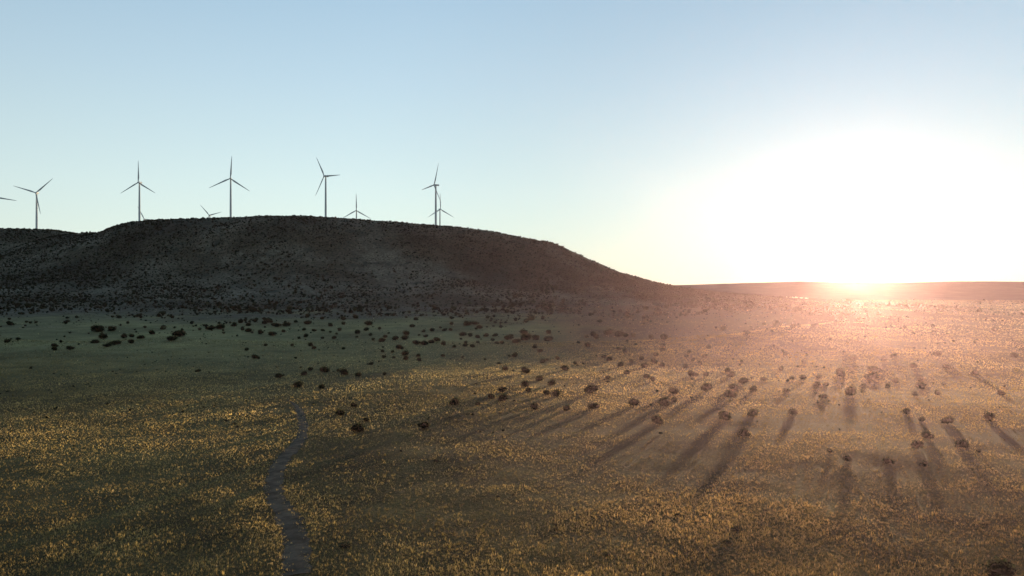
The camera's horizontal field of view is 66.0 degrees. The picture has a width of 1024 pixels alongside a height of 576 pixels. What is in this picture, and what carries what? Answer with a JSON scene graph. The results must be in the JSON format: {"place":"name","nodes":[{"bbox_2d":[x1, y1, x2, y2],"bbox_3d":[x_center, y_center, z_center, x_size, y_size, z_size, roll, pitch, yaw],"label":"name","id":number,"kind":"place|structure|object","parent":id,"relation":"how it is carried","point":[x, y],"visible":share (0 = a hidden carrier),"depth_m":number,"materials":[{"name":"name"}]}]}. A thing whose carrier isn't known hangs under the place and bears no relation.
{"place":"outdoors","nodes":[
{"label":"outdoors","id":0,"kind":"place"},
{"bbox_2d":[0,216,813,309],"bbox_3d":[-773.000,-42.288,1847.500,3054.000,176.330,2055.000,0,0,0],"label":"mesa","id":1,"kind":"structure","parent":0,"point":[369,248],"depth_m":1202.08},
{"bbox_2d":[15,178,52,228],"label":"wind turbine","id":2,"kind":"object","parent":1,"relation":"on","point":[36,219],"visible":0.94,"depth_m":1642.21,"materials":[{"name":"paint"}]},
{"bbox_2d":[121,163,154,220],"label":"wind turbine","id":3,"kind":"object","parent":1,"relation":"on","point":[139,207],"visible":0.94,"depth_m":1632.38,"materials":[{"name":"paint"}]},
{"bbox_2d":[211,157,248,216],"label":"wind turbine","id":4,"kind":"object","parent":1,"relation":"on","point":[230,178],"visible":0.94,"depth_m":1585.11,"materials":[{"name":"paint"}]},
{"bbox_2d":[315,157,336,216],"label":"wind turbine","id":5,"kind":"object","parent":1,"relation":"on","point":[325,176],"visible":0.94,"depth_m":1585.03,"materials":[{"name":"paint"}]},
{"bbox_2d":[343,197,370,218],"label":"wind turbine","id":6,"kind":"object","parent":1,"relation":"on","point":[356,211],"visible":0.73,"depth_m":2109.75,"materials":[{"name":"paint"}]},
{"bbox_2d":[422,163,439,224],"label":"wind turbine","id":7,"kind":"object","parent":1,"relation":"on","point":[435,187],"visible":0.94,"depth_m":1545.96,"materials":[{"name":"paint"}]},
{"bbox_2d":[430,198,452,224],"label":"wind turbine","id":8,"kind":"object","parent":1,"relation":"on","point":[440,214],"visible":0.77,"depth_m":2217.48,"materials":[{"name":"paint"}]},
{"bbox_2d":[0,214,920,322],"bbox_3d":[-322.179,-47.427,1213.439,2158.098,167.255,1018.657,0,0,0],"label":"hillside scrub","id":9,"kind":"object","parent":1,"relation":"on","point":[680,296],"visible":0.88,"depth_m":1172.42,"materials":[{"name":"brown plant"}]},
{"bbox_2d":[0,299,1023,575],"bbox_3d":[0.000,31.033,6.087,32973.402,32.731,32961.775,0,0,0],"label":"ground","id":10,"kind":"structure","parent":0,"point":[398,325],"depth_m":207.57,"materials":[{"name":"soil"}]},
{"bbox_2d":[91,324,104,331],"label":"juniper tree","id":11,"kind":"object","parent":10,"relation":"on","point":[97,328],"visible":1,"depth_m":625.66,"materials":[{"name":"green plant"}]},
{"bbox_2d":[99,333,107,338],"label":"juniper tree","id":12,"kind":"object","parent":10,"relation":"on","point":[103,335],"visible":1,"depth_m":579.23,"materials":[{"name":"green plant"}]},
{"bbox_2d":[107,325,116,330],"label":"juniper tree","id":13,"kind":"object","parent":10,"relation":"on","point":[111,328],"visible":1,"depth_m":634.44,"materials":[{"name":"green plant"}]},
{"bbox_2d":[109,340,121,344],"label":"juniper tree","id":14,"kind":"object","parent":10,"relation":"on","point":[114,342],"visible":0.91,"depth_m":536.86,"materials":[{"name":"green plant"}]},
{"bbox_2d":[167,336,177,340],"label":"juniper tree","id":15,"kind":"object","parent":10,"relation":"on","point":[170,338],"visible":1,"depth_m":562.11,"materials":[{"name":"green plant"}]},
{"bbox_2d":[171,330,186,336],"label":"juniper tree","id":16,"kind":"object","parent":10,"relation":"on","point":[179,333],"visible":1,"depth_m":590.73,"materials":[{"name":"green plant"}]},
{"bbox_2d":[215,324,224,328],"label":"juniper tree","id":17,"kind":"object","parent":10,"relation":"on","point":[220,326],"visible":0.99,"depth_m":651.35,"materials":[{"name":"green plant"}]},
{"bbox_2d":[271,323,281,326],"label":"juniper tree","id":18,"kind":"object","parent":10,"relation":"on","point":[275,324],"visible":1,"depth_m":665.55,"materials":[{"name":"green plant"}]},
{"bbox_2d":[263,400,312,575],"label":"dirt track","id":19,"kind":"structure","parent":10,"relation":"on","point":[296,545],"depth_m":142.91,"materials":[{"name":"grey soil"}]},
{"bbox_2d":[292,380,303,386],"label":"juniper tree","id":20,"kind":"object","parent":10,"relation":"on","point":[300,383],"visible":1,"depth_m":346.35,"materials":[{"name":"green plant"}]},
{"bbox_2d":[319,366,329,371],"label":"juniper tree","id":21,"kind":"object","parent":10,"relation":"on","point":[324,369],"visible":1,"depth_m":401.06,"materials":[{"name":"green plant"}]},
{"bbox_2d":[335,408,344,415],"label":"juniper tree","id":22,"kind":"object","parent":10,"relation":"on","point":[339,412],"visible":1,"depth_m":259.43,"materials":[{"name":"green plant"}]},
{"bbox_2d":[338,368,347,374],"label":"juniper tree","id":23,"kind":"object","parent":10,"relation":"on","point":[343,371],"visible":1,"depth_m":388.56,"materials":[{"name":"green plant"}]},
{"bbox_2d":[339,542,350,548],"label":"desert shrub","id":24,"kind":"object","parent":10,"relation":"on","point":[343,545],"visible":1,"depth_m":121.91,"materials":[{"name":"green plant"}]},
{"bbox_2d":[350,422,365,432],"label":"juniper tree","id":25,"kind":"object","parent":10,"relation":"on","point":[357,427],"visible":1,"depth_m":222.03,"materials":[{"name":"green plant"}]},
{"bbox_2d":[364,320,372,324],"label":"juniper tree","id":26,"kind":"object","parent":10,"relation":"on","point":[369,322],"visible":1,"depth_m":685.92,"materials":[{"name":"green plant"}]},
{"bbox_2d":[395,344,403,348],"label":"juniper tree","id":27,"kind":"object","parent":10,"relation":"on","point":[398,346],"visible":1,"depth_m":517.79,"materials":[{"name":"green plant"}]},
{"bbox_2d":[401,349,408,355],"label":"juniper tree","id":28,"kind":"object","parent":10,"relation":"on","point":[404,352],"visible":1,"depth_m":477.99,"materials":[{"name":"green plant"}]},
{"bbox_2d":[417,421,430,428],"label":"juniper tree","id":29,"kind":"object","parent":10,"relation":"on","point":[424,424],"visible":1,"depth_m":222.25,"materials":[{"name":"green plant"}]},
{"bbox_2d":[449,397,459,404],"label":"juniper tree","id":30,"kind":"object","parent":10,"relation":"on","point":[454,400],"visible":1,"depth_m":268.56,"materials":[{"name":"green plant"}]},
{"bbox_2d":[463,320,470,325],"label":"juniper tree","id":31,"kind":"object","parent":10,"relation":"on","point":[466,323],"visible":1,"depth_m":679.81,"materials":[{"name":"green plant"}]},
{"bbox_2d":[487,393,494,398],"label":"juniper tree","id":32,"kind":"object","parent":10,"relation":"on","point":[490,395],"visible":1,"depth_m":281.74,"materials":[{"name":"green plant"}]},
{"bbox_2d":[497,393,507,400],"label":"juniper tree","id":33,"kind":"object","parent":10,"relation":"on","point":[503,397],"visible":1,"depth_m":272.68,"materials":[{"name":"green plant"}]},
{"bbox_2d":[498,386,506,391],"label":"juniper tree","id":34,"kind":"object","parent":10,"relation":"on","point":[501,389],"visible":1,"depth_m":298.70,"materials":[{"name":"green plant"}]},
{"bbox_2d":[0,295,1023,457],"bbox_3d":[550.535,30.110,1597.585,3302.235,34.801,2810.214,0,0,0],"label":"plain scrub","id":35,"kind":"object","parent":10,"relation":"on","point":[749,304],"visible":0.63,"depth_m":836.74,"materials":[{"name":"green plant"}]},
{"bbox_2d":[519,329,527,333],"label":"juniper tree","id":36,"kind":"object","parent":10,"relation":"on","point":[523,331],"visible":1,"depth_m":616.79,"materials":[{"name":"green plant"}]},
{"bbox_2d":[521,380,528,386],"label":"juniper tree","id":37,"kind":"object","parent":10,"relation":"on","point":[525,383],"visible":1,"depth_m":314.54,"materials":[{"name":"green plant"}]},
{"bbox_2d":[520,367,530,373],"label":"juniper tree","id":38,"kind":"object","parent":10,"relation":"on","point":[525,370],"visible":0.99,"depth_m":374.79,"materials":[{"name":"green plant"}]},
{"bbox_2d":[520,332,531,340],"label":"juniper tree","id":39,"kind":"object","parent":10,"relation":"on","point":[526,336],"visible":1,"depth_m":573.61,"materials":[{"name":"green plant"}]},
{"bbox_2d":[529,402,538,409],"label":"juniper tree","id":40,"kind":"object","parent":10,"relation":"on","point":[532,405],"visible":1,"depth_m":254.01,"materials":[{"name":"green plant"}]},
{"bbox_2d":[532,334,539,340],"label":"juniper tree","id":41,"kind":"object","parent":10,"relation":"on","point":[535,337],"visible":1,"depth_m":576.27,"materials":[{"name":"green plant"}]},
{"bbox_2d":[535,375,542,380],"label":"juniper tree","id":42,"kind":"object","parent":10,"relation":"on","point":[539,378],"visible":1,"depth_m":340.85,"materials":[{"name":"green plant"}]},
{"bbox_2d":[543,336,552,340],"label":"juniper tree","id":43,"kind":"object","parent":10,"relation":"on","point":[547,338],"visible":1,"depth_m":572.12,"materials":[{"name":"green plant"}]},
{"bbox_2d":[547,379,555,385],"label":"juniper tree","id":44,"kind":"object","parent":10,"relation":"on","point":[551,382],"visible":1,"depth_m":320.82,"materials":[{"name":"green plant"}]},
{"bbox_2d":[551,388,560,396],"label":"juniper tree","id":45,"kind":"object","parent":10,"relation":"on","point":[556,392],"visible":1,"depth_m":287.24,"materials":[{"name":"green plant"}]},
{"bbox_2d":[561,364,569,370],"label":"juniper tree","id":46,"kind":"object","parent":10,"relation":"on","point":[564,367],"visible":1,"depth_m":393.97,"materials":[{"name":"green plant"}]},
{"bbox_2d":[562,404,570,410],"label":"juniper tree","id":47,"kind":"object","parent":10,"relation":"on","point":[566,407],"visible":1,"depth_m":251.09,"materials":[{"name":"green plant"}]},
{"bbox_2d":[583,384,598,393],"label":"juniper tree","id":48,"kind":"object","parent":10,"relation":"on","point":[589,389],"visible":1,"depth_m":293.36,"materials":[{"name":"green plant"}]},
{"bbox_2d":[587,402,599,409],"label":"juniper tree","id":49,"kind":"object","parent":10,"relation":"on","point":[595,405],"visible":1,"depth_m":253.87,"materials":[{"name":"green plant"}]},
{"bbox_2d":[603,328,613,334],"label":"juniper tree","id":50,"kind":"object","parent":10,"relation":"on","point":[609,331],"visible":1,"depth_m":621.25,"materials":[{"name":"green plant"}]},
{"bbox_2d":[614,330,623,336],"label":"juniper tree","id":51,"kind":"object","parent":10,"relation":"on","point":[618,333],"visible":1,"depth_m":609.22,"materials":[{"name":"green plant"}]},
{"bbox_2d":[628,397,639,405],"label":"juniper tree","id":52,"kind":"object","parent":10,"relation":"on","point":[634,401],"visible":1,"depth_m":263.09,"materials":[{"name":"green plant"}]},
{"bbox_2d":[641,363,647,367],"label":"juniper tree","id":53,"kind":"object","parent":10,"relation":"on","point":[644,365],"visible":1,"depth_m":415.89,"materials":[{"name":"green plant"}]},
{"bbox_2d":[651,414,664,423],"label":"juniper tree","id":54,"kind":"object","parent":10,"relation":"on","point":[656,419],"visible":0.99,"depth_m":227.26,"materials":[{"name":"green plant"}]},
{"bbox_2d":[657,395,669,405],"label":"juniper tree","id":55,"kind":"object","parent":10,"relation":"on","point":[663,400],"visible":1,"depth_m":262.44,"materials":[{"name":"green plant"}]},
{"bbox_2d":[660,333,667,338],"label":"juniper tree","id":56,"kind":"object","parent":10,"relation":"on","point":[663,336],"visible":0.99,"depth_m":591.17,"materials":[{"name":"green plant"}]},
{"bbox_2d":[668,386,678,393],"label":"juniper tree","id":57,"kind":"object","parent":10,"relation":"on","point":[672,390],"visible":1,"depth_m":295.09,"materials":[{"name":"green plant"}]},
{"bbox_2d":[687,370,694,375],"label":"juniper tree","id":58,"kind":"object","parent":10,"relation":"on","point":[690,372],"visible":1,"depth_m":368.19,"materials":[{"name":"green plant"}]},
{"bbox_2d":[700,382,713,391],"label":"juniper tree","id":59,"kind":"object","parent":10,"relation":"on","point":[705,386],"visible":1,"depth_m":301.80,"materials":[{"name":"green plant"}]},
{"bbox_2d":[718,409,730,419],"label":"juniper tree","id":60,"kind":"object","parent":10,"relation":"on","point":[724,415],"visible":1,"depth_m":232.26,"materials":[{"name":"green plant"}]},
{"bbox_2d":[722,540,731,544],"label":"desert shrub","id":61,"kind":"object","parent":10,"relation":"on","point":[727,541],"visible":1,"depth_m":120.70,"materials":[{"name":"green plant"}]},
{"bbox_2d":[723,389,736,397],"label":"juniper tree","id":62,"kind":"object","parent":10,"relation":"on","point":[730,394],"visible":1,"depth_m":283.83,"materials":[{"name":"green plant"}]},
{"bbox_2d":[727,370,735,376],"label":"juniper tree","id":63,"kind":"object","parent":10,"relation":"on","point":[731,373],"visible":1,"depth_m":367.81,"materials":[{"name":"green plant"}]},
{"bbox_2d":[728,383,737,389],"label":"juniper tree","id":64,"kind":"object","parent":10,"relation":"on","point":[732,386],"visible":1,"depth_m":310.34,"materials":[{"name":"green plant"}]},
{"bbox_2d":[730,525,742,532],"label":"desert shrub","id":65,"kind":"object","parent":10,"relation":"on","point":[735,528],"visible":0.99,"depth_m":126.69,"materials":[{"name":"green plant"}]},
{"bbox_2d":[736,427,750,437],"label":"juniper tree","id":66,"kind":"object","parent":10,"relation":"on","point":[743,432],"visible":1,"depth_m":204.22,"materials":[{"name":"green plant"}]},
{"bbox_2d":[738,377,749,383],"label":"juniper tree","id":67,"kind":"object","parent":10,"relation":"on","point":[743,380],"visible":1,"depth_m":332.56,"materials":[{"name":"green plant"}]},
{"bbox_2d":[747,408,758,415],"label":"juniper tree","id":68,"kind":"object","parent":10,"relation":"on","point":[752,412],"visible":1,"depth_m":239.91,"materials":[{"name":"green plant"}]},
{"bbox_2d":[749,385,756,391],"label":"juniper tree","id":69,"kind":"object","parent":10,"relation":"on","point":[753,388],"visible":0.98,"depth_m":304.47,"materials":[{"name":"green plant"}]},
{"bbox_2d":[782,387,790,392],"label":"juniper tree","id":70,"kind":"object","parent":10,"relation":"on","point":[786,390],"visible":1,"depth_m":301.90,"materials":[{"name":"green plant"}]},
{"bbox_2d":[788,408,797,415],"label":"juniper tree","id":71,"kind":"object","parent":10,"relation":"on","point":[792,412],"visible":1,"depth_m":241.78,"materials":[{"name":"green plant"}]},
{"bbox_2d":[799,374,806,379],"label":"juniper tree","id":72,"kind":"object","parent":10,"relation":"on","point":[802,376],"visible":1,"depth_m":359.84,"materials":[{"name":"green plant"}]},
{"bbox_2d":[812,381,820,386],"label":"juniper tree","id":73,"kind":"object","parent":10,"relation":"on","point":[817,384],"visible":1,"depth_m":328.89,"materials":[{"name":"green plant"}]},
{"bbox_2d":[818,393,827,399],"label":"juniper tree","id":74,"kind":"object","parent":10,"relation":"on","point":[824,396],"visible":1,"depth_m":283.20,"materials":[{"name":"green plant"}]},
{"bbox_2d":[835,367,846,376],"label":"juniper tree","id":75,"kind":"object","parent":10,"relation":"on","point":[840,371],"visible":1,"depth_m":378.65,"materials":[{"name":"green plant"}]},
{"bbox_2d":[842,453,851,461],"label":"juniper tree","id":76,"kind":"object","parent":10,"relation":"on","point":[846,458],"visible":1,"depth_m":175.31,"materials":[{"name":"green plant"}]},
{"bbox_2d":[845,384,857,395],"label":"juniper tree","id":77,"kind":"object","parent":10,"relation":"on","point":[849,390],"visible":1,"depth_m":294.03,"materials":[{"name":"green plant"}]},
{"bbox_2d":[849,354,856,360],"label":"juniper tree","id":78,"kind":"object","parent":10,"relation":"on","point":[853,357],"visible":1,"depth_m":463.10,"materials":[{"name":"green plant"}]},
{"bbox_2d":[859,382,866,388],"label":"juniper tree","id":79,"kind":"object","parent":10,"relation":"on","point":[863,386],"visible":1,"depth_m":329.17,"materials":[{"name":"green plant"}]},
{"bbox_2d":[866,366,878,371],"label":"juniper tree","id":80,"kind":"object","parent":10,"relation":"on","point":[872,368],"visible":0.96,"depth_m":401.70,"materials":[{"name":"green plant"}]},
{"bbox_2d":[868,371,878,379],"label":"juniper tree","id":81,"kind":"object","parent":10,"relation":"on","point":[873,376],"visible":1,"depth_m":366.77,"materials":[{"name":"green plant"}]},
{"bbox_2d":[880,356,887,361],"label":"juniper tree","id":82,"kind":"object","parent":10,"relation":"on","point":[883,359],"visible":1,"depth_m":455.49,"materials":[{"name":"green plant"}]},
{"bbox_2d":[881,457,894,463],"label":"juniper tree","id":83,"kind":"object","parent":10,"relation":"on","point":[887,460],"visible":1,"depth_m":174.09,"materials":[{"name":"green plant"}]},
{"bbox_2d":[891,377,898,382],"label":"juniper tree","id":84,"kind":"object","parent":10,"relation":"on","point":[895,379],"visible":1,"depth_m":356.67,"materials":[{"name":"green plant"}]},
{"bbox_2d":[902,408,910,413],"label":"juniper tree","id":85,"kind":"object","parent":10,"relation":"on","point":[906,411],"visible":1,"depth_m":245.37,"materials":[{"name":"green plant"}]},
{"bbox_2d":[909,362,918,367],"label":"juniper tree","id":86,"kind":"object","parent":10,"relation":"on","point":[913,365],"visible":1,"depth_m":425.96,"materials":[{"name":"green plant"}]},
{"bbox_2d":[910,439,923,448],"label":"juniper tree","id":87,"kind":"object","parent":10,"relation":"on","point":[916,444],"visible":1,"depth_m":190.05,"materials":[{"name":"green plant"}]},
{"bbox_2d":[915,381,924,388],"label":"juniper tree","id":88,"kind":"object","parent":10,"relation":"on","point":[919,385],"visible":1,"depth_m":331.17,"materials":[{"name":"green plant"}]},
{"bbox_2d":[916,375,924,380],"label":"juniper tree","id":89,"kind":"object","parent":10,"relation":"on","point":[921,378],"visible":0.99,"depth_m":364.83,"materials":[{"name":"green plant"}]},
{"bbox_2d":[919,460,928,466],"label":"juniper tree","id":90,"kind":"object","parent":10,"relation":"on","point":[924,464],"visible":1,"depth_m":171.38,"materials":[{"name":"green plant"}]},
{"bbox_2d":[921,431,934,439],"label":"juniper tree","id":91,"kind":"object","parent":10,"relation":"on","point":[926,435],"visible":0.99,"depth_m":201.80,"materials":[{"name":"green plant"}]},
{"bbox_2d":[932,350,942,356],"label":"juniper tree","id":92,"kind":"object","parent":10,"relation":"on","point":[937,353],"visible":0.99,"depth_m":489.88,"materials":[{"name":"green plant"}]},
{"bbox_2d":[940,416,953,423],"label":"juniper tree","id":93,"kind":"object","parent":10,"relation":"on","point":[948,419],"visible":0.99,"depth_m":227.58,"materials":[{"name":"green plant"}]},
{"bbox_2d":[955,439,969,447],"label":"juniper tree","id":94,"kind":"object","parent":10,"relation":"on","point":[962,443],"visible":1,"depth_m":191.24,"materials":[{"name":"green plant"}]},
{"bbox_2d":[970,370,978,374],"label":"juniper tree","id":95,"kind":"object","parent":10,"relation":"on","point":[974,372],"visible":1,"depth_m":394.32,"materials":[{"name":"green plant"}]},
{"bbox_2d":[982,411,995,420],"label":"juniper tree","id":96,"kind":"object","parent":10,"relation":"on","point":[987,416],"visible":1,"depth_m":233.39,"materials":[{"name":"green plant"}]},
{"bbox_2d":[982,555,1019,575],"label":"juniper tree","id":97,"kind":"object","parent":10,"relation":"on","point":[997,566],"visible":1,"depth_m":106.26,"materials":[{"name":"green plant"}]},
{"bbox_2d":[996,389,1005,395],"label":"juniper tree","id":98,"kind":"object","parent":10,"relation":"on","point":[1000,392],"visible":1,"depth_m":304.30,"materials":[{"name":"green plant"}]},
{"bbox_2d":[1010,352,1018,357],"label":"juniper tree","id":99,"kind":"object","parent":10,"relation":"on","point":[1014,354],"visible":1,"depth_m":486.79,"materials":[{"name":"green plant"}]},
{"bbox_2d":[0,0,1023,284],"label":"sky","id":100,"kind":"structure","parent":0,"point":[673,142],"materials":[{"name":"blue"}]},
{"bbox_2d":[676,281,1023,299],"bbox_3d":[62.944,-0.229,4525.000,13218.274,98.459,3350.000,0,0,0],"label":"distant hills","id":101,"kind":"structure","parent":0,"point":[976,290],"depth_m":3791.38,"materials":[{"name":"brown"}]}
]}

